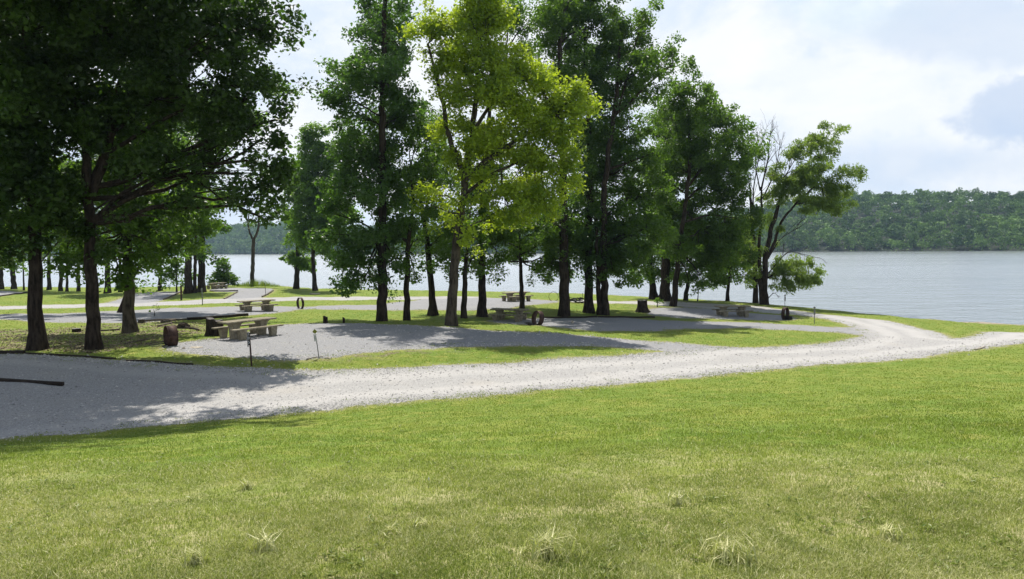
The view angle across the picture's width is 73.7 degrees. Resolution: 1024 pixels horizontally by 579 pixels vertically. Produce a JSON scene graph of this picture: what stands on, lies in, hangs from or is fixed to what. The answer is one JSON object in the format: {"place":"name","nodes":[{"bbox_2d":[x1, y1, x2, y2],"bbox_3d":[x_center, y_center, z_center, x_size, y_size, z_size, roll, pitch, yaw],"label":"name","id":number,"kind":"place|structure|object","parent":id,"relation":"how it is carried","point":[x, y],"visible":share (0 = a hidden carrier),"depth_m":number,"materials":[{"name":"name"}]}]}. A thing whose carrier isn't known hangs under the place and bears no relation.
{"place":"outdoors","nodes":[
{"label":"outdoors","id":0,"kind":"place"},
{"bbox_2d":[0,298,558,322],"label":"road","id":1,"kind":"structure","parent":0,"point":[183,313],"depth_m":48.81,"materials":[{"name":"grey gravel"}]},
{"bbox_2d":[0,77,303,312],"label":"maple tree","id":2,"kind":"object","parent":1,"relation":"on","point":[205,228],"visible":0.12,"depth_m":47.03,"materials":[{"name":"green plant"}]},
{"bbox_2d":[145,318,186,321],"bbox_3d":[-20.293,1.786,39.731,2.535,0.179,0.139,-2,4,-15],"label":"edging timber","id":3,"kind":"object","parent":1,"relation":"on","point":[163,319],"visible":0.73,"depth_m":39.62,"materials":[{"name":"brown wood"}]},
{"bbox_2d":[160,319,175,322],"bbox_3d":[-19.715,1.786,39.177,0.177,0.210,1.470,-1,4,2],"label":"log","id":4,"kind":"object","parent":1,"relation":"on","point":[164,321],"visible":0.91,"depth_m":38.94,"materials":[{"name":"brown wood"}]},
{"bbox_2d":[235,299,277,311],"bbox_3d":[-17.796,1.147,47.558,2.420,0.800,1.730,-4,5,-40],"label":"picnic table","id":5,"kind":"object","parent":1,"relation":"on","point":[265,305],"visible":0.97,"depth_m":47.39,"materials":[{"name":"concrete"}]},
{"bbox_2d":[296,297,303,308],"bbox_3d":[-15.711,1.027,50.671,0.194,0.882,0.881,-4,5,-44],"label":"fire ring","id":6,"kind":"object","parent":1,"relation":"on","point":[297,302],"visible":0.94,"depth_m":50.75,"materials":[{"name":"metal"}]},
{"bbox_2d":[499,291,533,301],"bbox_3d":[0.347,0.619,57.359,2.420,0.800,1.730,-3,4,-36],"label":"picnic table","id":7,"kind":"object","parent":1,"relation":"on","point":[511,297],"visible":0.67,"depth_m":57.02,"materials":[{"name":"concrete"}]},
{"bbox_2d":[0,285,1023,578],"bbox_3d":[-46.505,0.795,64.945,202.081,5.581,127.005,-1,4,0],"label":"ground","id":8,"kind":"structure","parent":0,"point":[614,307],"depth_m":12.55,"materials":[{"name":"green plant"}]},
{"bbox_2d":[0,137,5,288],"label":"shore tree","id":9,"kind":"object","parent":8,"relation":"on","point":[1,280],"visible":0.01,"depth_m":92.70,"materials":[{"name":"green plant"}]},
{"bbox_2d":[0,291,21,294],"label":"campsite pad","id":10,"kind":"object","parent":8,"relation":"on","point":[5,292],"visible":0.63,"depth_m":82.01,"materials":[{"name":"grey gravel"}]},
{"bbox_2d":[0,350,25,353],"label":"edging timber","id":11,"kind":"object","parent":8,"relation":"on","point":[13,351],"visible":0.94,"depth_m":25.31,"materials":[{"name":"wood"}]},
{"bbox_2d":[7,140,19,288],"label":"shore tree","id":12,"kind":"object","parent":8,"relation":"on","point":[13,282],"visible":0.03,"depth_m":93.27,"materials":[{"name":"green plant"}]},
{"bbox_2d":[0,292,27,296],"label":"edging timber","id":13,"kind":"object","parent":8,"relation":"on","point":[13,294],"visible":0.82,"depth_m":75.57,"materials":[{"name":"wood"}]},
{"bbox_2d":[5,198,43,289],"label":"shore tree","id":14,"kind":"object","parent":8,"relation":"on","point":[27,237],"visible":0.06,"depth_m":88.36,"materials":[{"name":"green plant"}]},
{"bbox_2d":[43,229,62,290],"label":"shore tree","id":15,"kind":"object","parent":8,"relation":"on","point":[60,286],"visible":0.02,"depth_m":85.45,"materials":[{"name":"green plant"}]},
{"bbox_2d":[41,147,67,289],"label":"shore tree","id":16,"kind":"object","parent":8,"relation":"on","point":[49,285],"visible":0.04,"depth_m":89.23,"materials":[{"name":"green plant"}]},
{"bbox_2d":[25,352,115,358],"bbox_3d":[-16.007,2.401,24.707,3.961,0.154,0.081,0,4,14],"label":"edging timber","id":17,"kind":"object","parent":8,"relation":"on","point":[100,357],"visible":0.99,"depth_m":24.61,"materials":[{"name":"brown wood"}]},
{"bbox_2d":[0,0,145,350],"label":"shade tree","id":18,"kind":"object","parent":8,"relation":"on","point":[31,93],"visible":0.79,"depth_m":24.88,"materials":[{"name":"green plant"}]},
{"bbox_2d":[46,164,99,291],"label":"shore tree","id":19,"kind":"object","parent":8,"relation":"on","point":[67,287],"visible":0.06,"depth_m":83.26,"materials":[{"name":"green plant"}]},
{"bbox_2d":[72,328,81,331],"bbox_3d":[-21.507,2.022,33.742,0.460,0.214,0.452,-1,4,0],"label":"tree stump","id":20,"kind":"object","parent":8,"relation":"on","point":[76,329],"visible":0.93,"depth_m":33.59,"materials":[{"name":"brown wood"}]},
{"bbox_2d":[62,158,95,291],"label":"shore tree","id":21,"kind":"object","parent":8,"relation":"on","point":[78,288],"visible":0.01,"depth_m":82.67,"materials":[{"name":"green plant"}]},
{"bbox_2d":[75,148,119,292],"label":"shore tree","id":22,"kind":"object","parent":8,"relation":"on","point":[109,290],"visible":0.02,"depth_m":77.36,"materials":[{"name":"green plant"}]},
{"bbox_2d":[0,321,205,352],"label":"leaf litter","id":23,"kind":"object","parent":8,"relation":"on","point":[75,345],"visible":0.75,"depth_m":30.49,"materials":[{"name":"brown plant"}]},
{"bbox_2d":[21,79,215,332],"bbox_3d":[-19.222,-4.450,32.752,9.993,13.651,4.852,-1,4,0],"label":"shade tree","id":24,"kind":"object","parent":8,"relation":"on","point":[127,269],"visible":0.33,"depth_m":32.51,"materials":[{"name":"deep green leaf"},{"name":"dark bark"}]},
{"bbox_2d":[108,291,179,302],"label":"campsite pad","id":25,"kind":"object","parent":8,"relation":"on","point":[147,297],"visible":0.67,"depth_m":68.62,"materials":[{"name":"grey gravel"}]},
{"bbox_2d":[157,258,197,291],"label":"sapling","id":26,"kind":"object","parent":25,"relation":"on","point":[171,274],"visible":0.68,"depth_m":79.42,"materials":[{"name":"green plant"}]},
{"bbox_2d":[126,360,192,364],"bbox_3d":[-12.019,2.474,23.241,2.840,0.102,0.080,0,4,18],"label":"edging timber","id":27,"kind":"object","parent":8,"relation":"on","point":[162,362],"visible":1,"depth_m":23.18,"materials":[{"name":"wood"}]},
{"bbox_2d":[0,0,321,349],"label":"shade tree","id":28,"kind":"object","parent":8,"relation":"on","point":[169,46],"visible":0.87,"depth_m":25.54,"materials":[{"name":"green plant"}]},
{"bbox_2d":[142,143,185,290],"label":"shore tree","id":29,"kind":"object","parent":8,"relation":"on","point":[159,286],"depth_m":81.98,"materials":[{"name":"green plant"}]},
{"bbox_2d":[176,322,190,328],"bbox_3d":[-16.601,1.858,34.516,0.714,0.480,0.515,1,4,27],"label":"rotten log","id":30,"kind":"object","parent":8,"relation":"on","point":[181,325],"visible":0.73,"depth_m":34.36,"materials":[{"name":"brown wood"}]},
{"bbox_2d":[158,123,211,293],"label":"shore tree","id":31,"kind":"object","parent":8,"relation":"on","point":[188,288],"visible":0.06,"depth_m":75.53,"materials":[{"name":"green plant"}]},
{"bbox_2d":[184,327,199,330],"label":"fallen branch","id":32,"kind":"object","parent":8,"relation":"on","point":[191,328],"visible":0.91,"depth_m":33.88,"materials":[{"name":"wood"}]},
{"bbox_2d":[180,543,210,567],"bbox_3d":[-1.667,1.406,3.622,0.188,0.117,0.173,-1,4,0],"label":"grass tussock","id":33,"kind":"object","parent":8,"relation":"on","point":[193,559],"depth_m":3.62,"materials":[{"name":"green plant"}]},
{"bbox_2d":[186,126,225,292],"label":"shore tree","id":34,"kind":"object","parent":8,"relation":"on","point":[195,275],"visible":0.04,"depth_m":75.98,"materials":[{"name":"green plant"}]},
{"bbox_2d":[190,132,234,291],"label":"shore tree","id":35,"kind":"object","parent":8,"relation":"on","point":[202,266],"visible":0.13,"depth_m":77.74,"materials":[{"name":"green plant"}]},
{"bbox_2d":[204,317,223,335],"bbox_3d":[-13.395,1.701,30.746,0.950,0.932,0.962,-3,4,-29],"label":"tree stump","id":36,"kind":"object","parent":8,"relation":"on","point":[211,322],"visible":0.73,"depth_m":30.38,"materials":[{"name":"brown wood"}]},
{"bbox_2d":[187,313,248,319],"bbox_3d":[-17.932,1.670,41.763,0.223,0.310,4.040,2,4,33],"label":"edging timber","id":37,"kind":"object","parent":8,"relation":"on","point":[219,316],"visible":0.84,"depth_m":41.75,"materials":[{"name":"wood"}]},
{"bbox_2d":[205,256,240,286],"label":"shore bush","id":38,"kind":"object","parent":8,"relation":"on","point":[221,274],"visible":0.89,"depth_m":93.17,"materials":[{"name":"green plant"}]},
{"bbox_2d":[0,296,478,309],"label":"gravel lane","id":39,"kind":"structure","parent":8,"relation":"on","point":[205,301],"depth_m":61.18,"materials":[{"name":"grey gravel"}]},
{"bbox_2d":[210,288,273,298],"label":"campsite pad","id":40,"kind":"object","parent":8,"relation":"on","point":[241,293],"visible":0.81,"depth_m":78.17,"materials":[{"name":"grey gravel"}]},
{"bbox_2d":[206,282,227,288],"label":"picnic table","id":41,"kind":"object","parent":40,"relation":"on","point":[214,286],"visible":0.91,"depth_m":86.57,"materials":[{"name":"concrete"}]},
{"bbox_2d":[209,290,237,291],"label":"edging timber","id":42,"kind":"object","parent":40,"relation":"on","point":[222,290],"visible":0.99,"depth_m":80.30,"materials":[{"name":"brown wood"}]},
{"bbox_2d":[234,479,255,490],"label":"grass tussock","id":43,"kind":"object","parent":8,"relation":"on","point":[248,486],"depth_m":5.40,"materials":[{"name":"green plant"}]},
{"bbox_2d":[247,332,252,365],"bbox_3d":[-8.746,2.049,22.781,0.136,1.240,0.058,-1,4,0],"label":"marker post","id":44,"kind":"object","parent":8,"relation":"on","point":[248,340],"visible":0.99,"depth_m":22.76,"materials":[{"name":"metal"}]},
{"bbox_2d":[233,278,278,286],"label":"reeds","id":45,"kind":"object","parent":8,"relation":"on","point":[255,283],"visible":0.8,"depth_m":96.95,"materials":[{"name":"green plant"}]},
{"bbox_2d":[243,168,282,282],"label":"forked bare tree","id":46,"kind":"object","parent":8,"relation":"on","point":[252,272],"visible":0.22,"depth_m":97.47,"materials":[{"name":"dark bark"},{"name":"deep green leaf"}]},
{"bbox_2d":[244,520,285,556],"bbox_3d":[-1.364,1.395,3.834,0.253,0.148,0.272,-4,5,-38],"label":"grass tussock","id":47,"kind":"object","parent":8,"relation":"on","point":[266,547],"depth_m":3.80,"materials":[{"name":"green plant"}]},
{"bbox_2d":[278,158,316,288],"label":"shore tree","id":48,"kind":"object","parent":8,"relation":"on","point":[299,261],"visible":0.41,"depth_m":88.61,"materials":[{"name":"green plant"}]},
{"bbox_2d":[313,329,318,357],"bbox_3d":[-6.919,1.965,24.105,0.228,1.143,0.100,-1,4,0],"label":"marker post","id":49,"kind":"object","parent":8,"relation":"on","point":[315,334],"visible":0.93,"depth_m":24.06,"materials":[{"name":"wood"}]},
{"bbox_2d":[280,121,357,290],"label":"shore tree","id":50,"kind":"object","parent":8,"relation":"on","point":[316,162],"visible":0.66,"depth_m":81.54,"materials":[{"name":"green plant"}]},
{"bbox_2d":[323,316,327,322],"bbox_3d":[-10.076,1.643,36.839,0.253,0.474,0.257,-1,4,0],"label":"tree stump","id":51,"kind":"object","parent":8,"relation":"on","point":[325,319],"visible":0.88,"depth_m":36.75,"materials":[{"name":"brown wood"}]},
{"bbox_2d":[303,0,432,321],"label":"tall tree","id":52,"kind":"object","parent":8,"relation":"on","point":[357,148],"visible":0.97,"depth_m":39.10,"materials":[{"name":"green plant"}]},
{"bbox_2d":[367,521,403,538],"bbox_3d":[-0.739,1.410,3.998,0.229,0.088,0.145,-2,4,-22],"label":"grass tussock","id":53,"kind":"object","parent":8,"relation":"on","point":[390,529],"depth_m":4.01,"materials":[{"name":"green plant"}]},
{"bbox_2d":[377,91,459,320],"bbox_3d":[-5.834,-5.064,41.750,5.093,14.250,8.970,-2,4,-14],"label":"tall tree","id":54,"kind":"object","parent":8,"relation":"on","point":[428,164],"visible":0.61,"depth_m":40.50,"materials":[{"name":"green plant"}]},
{"bbox_2d":[409,515,439,530],"bbox_3d":[-0.561,1.411,4.136,0.238,0.084,0.162,-3,4,-29],"label":"grass tussock","id":55,"kind":"object","parent":8,"relation":"on","point":[423,523],"depth_m":4.13,"materials":[{"name":"green plant"}]},
{"bbox_2d":[403,99,472,315],"bbox_3d":[-4.493,-5.415,46.964,5.874,14.772,6.346,1,4,28],"label":"tall tree","id":56,"kind":"object","parent":8,"relation":"on","point":[432,307],"visible":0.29,"depth_m":46.03,"materials":[{"name":"green plant"}]},
{"bbox_2d":[165,323,732,360],"bbox_3d":[-2.140,2.423,28.609,22.551,0.872,12.298,0,4,14],"label":"campsite pad","id":57,"kind":"object","parent":8,"relation":"on","point":[386,331],"visible":0.94,"depth_m":29.66,"materials":[{"name":"grey gravel"}]},
{"bbox_2d":[146,325,177,346],"bbox_3d":[-13.765,1.858,26.788,1.044,0.862,0.861,-4,5,-40],"label":"fire ring","id":58,"kind":"object","parent":57,"relation":"on","point":[170,335],"visible":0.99,"depth_m":26.78,"materials":[{"name":"metal"}]},
{"bbox_2d":[211,317,283,340],"bbox_3d":[-11.604,1.716,30.017,1.730,0.800,2.420,2,4,36],"label":"picnic table","id":59,"kind":"object","parent":57,"relation":"on","point":[259,326],"visible":0.94,"depth_m":29.76,"materials":[{"name":"concrete"}]},
{"bbox_2d":[431,178,503,318],"bbox_3d":[-2.797,-2.586,43.276,4.618,9.370,6.556,-1,4,0],"label":"tall tree","id":60,"kind":"object","parent":8,"relation":"on","point":[465,268],"visible":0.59,"depth_m":43.28,"materials":[{"name":"green plant"}]},
{"bbox_2d":[455,0,544,316],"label":"tall tree","id":61,"kind":"object","parent":8,"relation":"on","point":[506,236],"visible":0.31,"depth_m":45.41,"materials":[{"name":"green plant"}]},
{"bbox_2d":[396,0,609,325],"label":"yellow green tree","id":62,"kind":"object","parent":8,"relation":"on","point":[480,24],"visible":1,"depth_m":34.78,"materials":[{"name":"green plant"}]},
{"bbox_2d":[0,441,1023,578],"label":"bank green grass","id":63,"kind":"structure","parent":8,"relation":"on","point":[389,554],"depth_m":4.34,"materials":[{"name":"green plant"}]},
{"bbox_2d":[0,397,1023,578],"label":"lawn weeds","id":64,"kind":"object","parent":8,"relation":"on","point":[822,522],"visible":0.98,"depth_m":4.26,"materials":[{"name":"green plant"}]},
{"bbox_2d":[454,205,580,308],"bbox_3d":[0.665,-2.752,49.880,10.174,9.174,8.450,-4,5,-43],"label":"tall tree","id":65,"kind":"object","parent":8,"relation":"on","point":[526,256],"visible":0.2,"depth_m":50.24,"materials":[{"name":"green plant"}]},
{"bbox_2d":[510,513,584,564],"bbox_3d":[0.176,1.359,3.713,0.334,0.180,0.438,-3,4,-35],"label":"grass tussock","id":66,"kind":"object","parent":8,"relation":"on","point":[545,545],"depth_m":3.67,"materials":[{"name":"green plant"}]},
{"bbox_2d":[524,0,621,315],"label":"tall tree","id":67,"kind":"object","parent":8,"relation":"on","point":[551,18],"visible":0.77,"depth_m":46.31,"materials":[{"name":"green plant"}]},
{"bbox_2d":[570,293,583,302],"bbox_3d":[5.214,0.752,56.350,2.367,0.940,1.135,-1,4,0],"label":"brush pile","id":68,"kind":"object","parent":8,"relation":"on","point":[577,299],"visible":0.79,"depth_m":56.32,"materials":[{"name":"wood"}]},
{"bbox_2d":[556,0,641,313],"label":"tall tree","id":69,"kind":"object","parent":8,"relation":"on","point":[602,85],"visible":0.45,"depth_m":48.05,"materials":[{"name":"green plant"}]},
{"bbox_2d":[597,316,654,317],"bbox_3d":[7.673,1.843,45.814,3.920,0.235,0.140,-1,4,-6],"label":"edging timber","id":70,"kind":"object","parent":8,"relation":"on","point":[626,316],"visible":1,"depth_m":45.76,"materials":[{"name":"wood"}]},
{"bbox_2d":[576,0,686,315],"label":"tall tree","id":71,"kind":"object","parent":8,"relation":"on","point":[644,62],"visible":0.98,"depth_m":47.20,"materials":[{"name":"green plant"}]},
{"bbox_2d":[635,300,650,312],"bbox_3d":[9.610,1.255,50.298,1.228,1.018,1.225,-1,4,0],"label":"tree stump","id":72,"kind":"object","parent":8,"relation":"on","point":[642,306],"visible":0.93,"depth_m":49.92,"materials":[{"name":"brown wood"}]},
{"bbox_2d":[625,209,663,298],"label":"shore tree","id":73,"kind":"object","parent":8,"relation":"on","point":[653,293],"visible":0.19,"depth_m":65.78,"materials":[{"name":"green plant"}]},
{"bbox_2d":[654,297,663,306],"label":"sapling","id":74,"kind":"object","parent":8,"relation":"on","point":[656,300],"visible":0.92,"depth_m":54.55,"materials":[{"name":"green plant"}]},
{"bbox_2d":[635,95,701,300],"bbox_3d":[14.759,-8.240,63.170,7.353,19.024,12.934,-1,4,0],"label":"shore tree","id":75,"kind":"object","parent":8,"relation":"on","point":[667,266],"visible":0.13,"depth_m":62.85,"materials":[{"name":"green plant"}]},
{"bbox_2d":[490,317,863,334],"bbox_3d":[9.777,2.119,41.370,22.576,0.720,9.820,-1,4,0],"label":"campsite pad","id":76,"kind":"object","parent":8,"relation":"on","point":[610,324],"visible":0.98,"depth_m":41.36,"materials":[{"name":"grey gravel"}]},
{"bbox_2d":[487,308,531,321],"bbox_3d":[-0.144,1.634,43.634,2.420,0.800,1.730,1,4,19],"label":"picnic table","id":77,"kind":"object","parent":76,"relation":"on","point":[519,315],"visible":0.94,"depth_m":43.24,"materials":[{"name":"concrete"}]},
{"bbox_2d":[525,311,543,324],"bbox_3d":[1.234,1.704,39.919,1.112,0.921,0.881,-3,4,-30],"label":"fire ring","id":78,"kind":"object","parent":76,"relation":"on","point":[541,317],"visible":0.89,"depth_m":39.90,"materials":[{"name":"metal"}]},
{"bbox_2d":[539,316,596,317],"bbox_3d":[3.739,1.825,45.300,3.930,0.224,0.143,-1,4,-9],"label":"edging timber","id":79,"kind":"object","parent":76,"relation":"on","point":[571,317],"visible":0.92,"depth_m":45.32,"materials":[{"name":"brown wood"}]},
{"bbox_2d":[663,489,694,505],"bbox_3d":[1.151,1.442,4.735,0.162,0.107,0.187,-4,5,-39],"label":"grass tussock","id":80,"kind":"object","parent":8,"relation":"on","point":[678,499],"depth_m":4.72,"materials":[{"name":"plant"}]},
{"bbox_2d":[688,287,701,300],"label":"sapling","id":81,"kind":"object","parent":8,"relation":"on","point":[694,292],"visible":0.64,"depth_m":64.25,"materials":[{"name":"green plant"}]},
{"bbox_2d":[683,242,708,300],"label":"shore tree","id":82,"kind":"object","parent":8,"relation":"on","point":[685,297],"visible":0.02,"depth_m":65.03,"materials":[{"name":"brown plant"}]},
{"bbox_2d":[641,55,774,306],"bbox_3d":[16.167,-8.621,57.017,10.980,20.307,11.616,0,4,17],"label":"shore tree","id":83,"kind":"object","parent":8,"relation":"on","point":[714,167],"visible":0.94,"depth_m":55.25,"materials":[{"name":"green plant"}]},
{"bbox_2d":[646,307,794,320],"bbox_3d":[14.776,1.728,50.331,10.296,0.356,9.439,-1,4,0],"label":"campsite pad","id":84,"kind":"object","parent":8,"relation":"on","point":[689,312],"visible":0.86,"depth_m":49.16,"materials":[{"name":"grey gravel"}]},
{"bbox_2d":[712,305,752,317],"bbox_3d":[15.751,1.556,48.810,2.420,0.800,1.730,-1,4,-2],"label":"picnic table","id":85,"kind":"object","parent":84,"relation":"on","point":[741,311],"visible":0.94,"depth_m":48.55,"materials":[{"name":"concrete"}]},
{"bbox_2d":[781,307,793,319],"bbox_3d":[18.750,1.646,46.213,0.741,0.882,0.881,3,5,42],"label":"fire ring","id":86,"kind":"object","parent":84,"relation":"on","point":[784,317],"visible":0.98,"depth_m":46.12,"materials":[{"name":"metal"}]},
{"bbox_2d":[687,528,761,573],"bbox_3d":[1.183,1.404,3.756,0.423,0.147,0.335,-4,5,-38],"label":"grass tussock","id":87,"kind":"object","parent":8,"relation":"on","point":[729,553],"depth_m":3.70,"materials":[{"name":"green plant"}]},
{"bbox_2d":[702,230,757,300],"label":"shore tree","id":88,"kind":"object","parent":8,"relation":"on","point":[732,272],"visible":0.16,"depth_m":65.21,"materials":[{"name":"green plant"}]},
{"bbox_2d":[722,112,772,302],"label":"willow tree","id":89,"kind":"object","parent":8,"relation":"on","point":[753,262],"visible":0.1,"depth_m":62.69,"materials":[{"name":"green plant"}]},
{"bbox_2d":[739,117,869,304],"bbox_3d":[25.393,-6.835,59.299,11.381,16.850,5.551,-1,4,0],"label":"willow tree","id":90,"kind":"object","parent":8,"relation":"on","point":[834,190],"visible":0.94,"depth_m":59.25,"materials":[{"name":"green plant"}]},
{"bbox_2d":[862,515,917,545],"bbox_3d":[2.218,1.411,3.978,0.263,0.119,0.241,-1,4,-11],"label":"grass tussock","id":91,"kind":"object","parent":8,"relation":"on","point":[893,534],"depth_m":3.97,"materials":[{"name":"green plant"}]},
{"bbox_2d":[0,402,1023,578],"bbox_3d":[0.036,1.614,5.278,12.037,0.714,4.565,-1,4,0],"label":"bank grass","id":92,"kind":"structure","parent":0,"point":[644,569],"depth_m":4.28,"materials":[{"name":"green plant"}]},
{"bbox_2d":[0,300,1023,437],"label":"gravel road","id":93,"kind":"structure","parent":0,"point":[883,330],"depth_m":20.93,"materials":[{"name":"grey gravel"}]},
{"bbox_2d":[0,378,64,385],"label":"log","id":94,"kind":"object","parent":93,"relation":"on","point":[56,383],"visible":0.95,"depth_m":19.46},
{"bbox_2d":[0,323,1023,441],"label":"loose stones","id":95,"kind":"object","parent":93,"relation":"on","point":[175,421],"visible":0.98,"depth_m":22.22,"materials":[{"name":"grey gravel"}]},
{"bbox_2d":[3,251,1023,324],"bbox_3d":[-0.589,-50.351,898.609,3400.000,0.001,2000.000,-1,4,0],"label":"lake water","id":96,"kind":"structure","parent":0,"point":[971,286],"depth_m":109.91,"materials":[{"name":"liquid"}]},
{"bbox_2d":[16,0,1023,227],"label":"sky","id":97,"kind":"structure","parent":0,"point":[930,93],"materials":[{"name":"white"}]},
{"bbox_2d":[52,203,1023,255],"bbox_3d":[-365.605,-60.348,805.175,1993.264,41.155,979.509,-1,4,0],"label":"hills","id":98,"kind":"structure","parent":0,"point":[825,248],"depth_m":480.01,"materials":[{"name":"green plant"}]},
{"bbox_2d":[23,187,1023,255],"bbox_3d":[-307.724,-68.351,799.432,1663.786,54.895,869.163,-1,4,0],"label":"wood","id":99,"kind":"object","parent":98,"relation":"on","point":[232,243],"visible":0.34,"depth_m":495.04,"materials":[{"name":"green plant"}]}
]}

